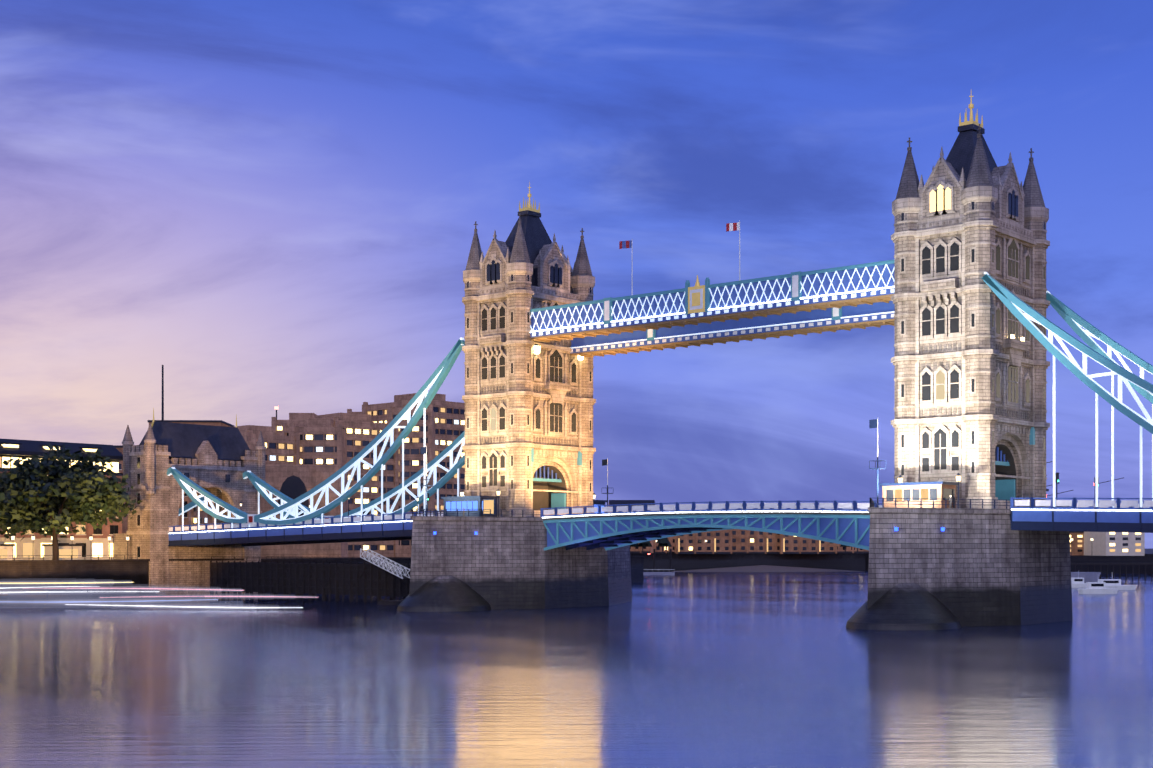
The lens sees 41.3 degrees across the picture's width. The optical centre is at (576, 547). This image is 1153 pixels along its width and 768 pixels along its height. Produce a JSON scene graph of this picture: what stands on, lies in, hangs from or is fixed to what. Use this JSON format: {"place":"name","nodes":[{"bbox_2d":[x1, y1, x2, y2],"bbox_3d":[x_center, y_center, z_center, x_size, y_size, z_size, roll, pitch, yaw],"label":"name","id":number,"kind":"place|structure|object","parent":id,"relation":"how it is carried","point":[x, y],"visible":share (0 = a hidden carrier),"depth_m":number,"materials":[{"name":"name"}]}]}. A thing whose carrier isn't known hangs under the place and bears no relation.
{"place":"outdoors","nodes":[
{"label":"outdoors","id":0,"kind":"place"},
{"bbox_2d":[113,365,464,557],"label":"tower hotel","id":1,"kind":"structure","parent":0,"point":[305,452],"depth_m":409.96,"materials":[{"name":"brick"}]},
{"bbox_2d":[462,182,595,516],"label":"tower","id":2,"kind":"structure","parent":0,"point":[528,448],"depth_m":258.33,"materials":[{"name":"stone"}]},
{"bbox_2d":[0,571,1152,767],"bbox_3d":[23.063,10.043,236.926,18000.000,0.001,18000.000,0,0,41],"label":"river","id":3,"kind":"structure","parent":0,"point":[733,670],"depth_m":112.12,"materials":[{"name":"blue liquid"}]},
{"bbox_2d":[0,578,314,609],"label":"light trails","id":4,"kind":"object","parent":3,"relation":"on","point":[151,601],"visible":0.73,"depth_m":253.03,"materials":[{"name":"white"}]},
{"bbox_2d":[210,548,410,604],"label":"timber jetty","id":5,"kind":"object","parent":3,"relation":"on","point":[378,579],"visible":0.69,"depth_m":289.72,"materials":[{"name":"wood"}]},
{"bbox_2d":[409,516,631,609],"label":"pier","id":6,"kind":"structure","parent":3,"relation":"on","point":[497,563],"depth_m":248.64,"materials":[{"name":"stone"}]},
{"bbox_2d":[397,574,490,611],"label":"pier starlings","id":7,"kind":"object","parent":6,"relation":"attached to","point":[445,593],"visible":0.6,"depth_m":241.07,"materials":[{"name":"grey stone"}]},
{"bbox_2d":[412,445,612,534],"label":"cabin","id":8,"kind":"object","parent":6,"relation":"on","point":[473,506],"depth_m":250.14,"materials":[{"name":"metal"}]},
{"bbox_2d":[643,549,1152,593],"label":"boats","id":9,"kind":"object","parent":3,"relation":"on","point":[1091,582],"visible":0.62,"depth_m":432.83,"materials":[{"name":"metal"}]},
{"bbox_2d":[867,507,1072,626],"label":"pier","id":10,"kind":"structure","parent":3,"relation":"on","point":[970,567],"depth_m":194.70,"materials":[{"name":"stone"}]},
{"bbox_2d":[540,500,881,550],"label":"bascule span","id":11,"kind":"object","parent":10,"relation":"on","point":[847,524],"visible":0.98,"depth_m":231.36,"materials":[{"name":"teal paint"}]},
{"bbox_2d":[240,473,1098,515],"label":"traffic signals","id":12,"kind":"object","parent":11,"relation":"on","point":[1057,480],"visible":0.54,"depth_m":266.95,"materials":[{"name":"metal"}]},
{"bbox_2d":[846,582,960,630],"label":"pier starlings","id":13,"kind":"object","parent":10,"relation":"attached to","point":[907,606],"visible":0.62,"depth_m":187.60,"materials":[{"name":"grey stone"}]},
{"bbox_2d":[869,417,1068,530],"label":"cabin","id":14,"kind":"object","parent":10,"relation":"on","point":[900,494],"depth_m":197.13,"materials":[{"name":"metal"}]},
{"bbox_2d":[0,549,1152,599],"bbox_3d":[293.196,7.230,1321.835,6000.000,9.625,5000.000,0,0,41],"label":"bank ground","id":15,"kind":"structure","parent":0,"point":[135,572],"depth_m":576.33,"materials":[{"name":"black concrete"}]},
{"bbox_2d":[0,470,61,540],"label":"plane tree","id":16,"kind":"object","parent":15,"relation":"on","point":[15,531],"visible":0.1,"depth_m":300.53,"materials":[{"name":"green plant"}]},
{"bbox_2d":[0,439,122,559],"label":"office block","id":17,"kind":"structure","parent":15,"relation":"on","point":[98,544],"depth_m":314.64,"materials":[{"name":"glass"}]},
{"bbox_2d":[0,535,137,559],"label":"quay furniture","id":18,"kind":"object","parent":15,"relation":"on","point":[70,551],"visible":0.75,"depth_m":305.88,"materials":[{"name":"metal"}]},
{"bbox_2d":[0,443,141,559],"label":"plane tree","id":19,"kind":"object","parent":15,"relation":"on","point":[70,487],"visible":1,"depth_m":294.07,"materials":[{"name":"green plant"}]},
{"bbox_2d":[113,408,265,595],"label":"abutment","id":20,"kind":"object","parent":15,"relation":"on","point":[214,460],"visible":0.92,"depth_m":319.65,"materials":[{"name":"stone"}]},
{"bbox_2d":[167,338,464,545],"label":"side span","id":21,"kind":"object","parent":20,"relation":"on","point":[311,525],"visible":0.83,"depth_m":289.31,"materials":[{"name":"teal paint"}]},
{"bbox_2d":[608,461,1144,555],"bbox_3d":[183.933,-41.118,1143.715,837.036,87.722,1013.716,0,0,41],"label":"distant buildings","id":22,"kind":"structure","parent":15,"relation":"on","point":[730,541],"depth_m":639.88,"materials":[{"name":"brick"}]},
{"bbox_2d":[0,0,1152,548],"label":"sky","id":23,"kind":"structure","parent":0,"point":[265,204],"materials":[{"name":"blue"}]},
{"bbox_2d":[891,92,1049,508],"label":"tower","id":24,"kind":"structure","parent":0,"point":[971,364],"depth_m":204.66,"materials":[{"name":"stone"}]},
{"bbox_2d":[530,221,893,359],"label":"level walkways","id":25,"kind":"structure","parent":24,"relation":"attached to","point":[849,298],"depth_m":233.05,"materials":[{"name":"white paint"}]},
{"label":"abutment","id":26,"kind":"object","parent":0,"visible":0},
{"bbox_2d":[982,272,1152,532],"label":"side span","id":27,"kind":"object","parent":26,"relation":"on","point":[1100,516],"visible":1,"depth_m":191.88,"materials":[{"name":"teal paint"}]}
]}

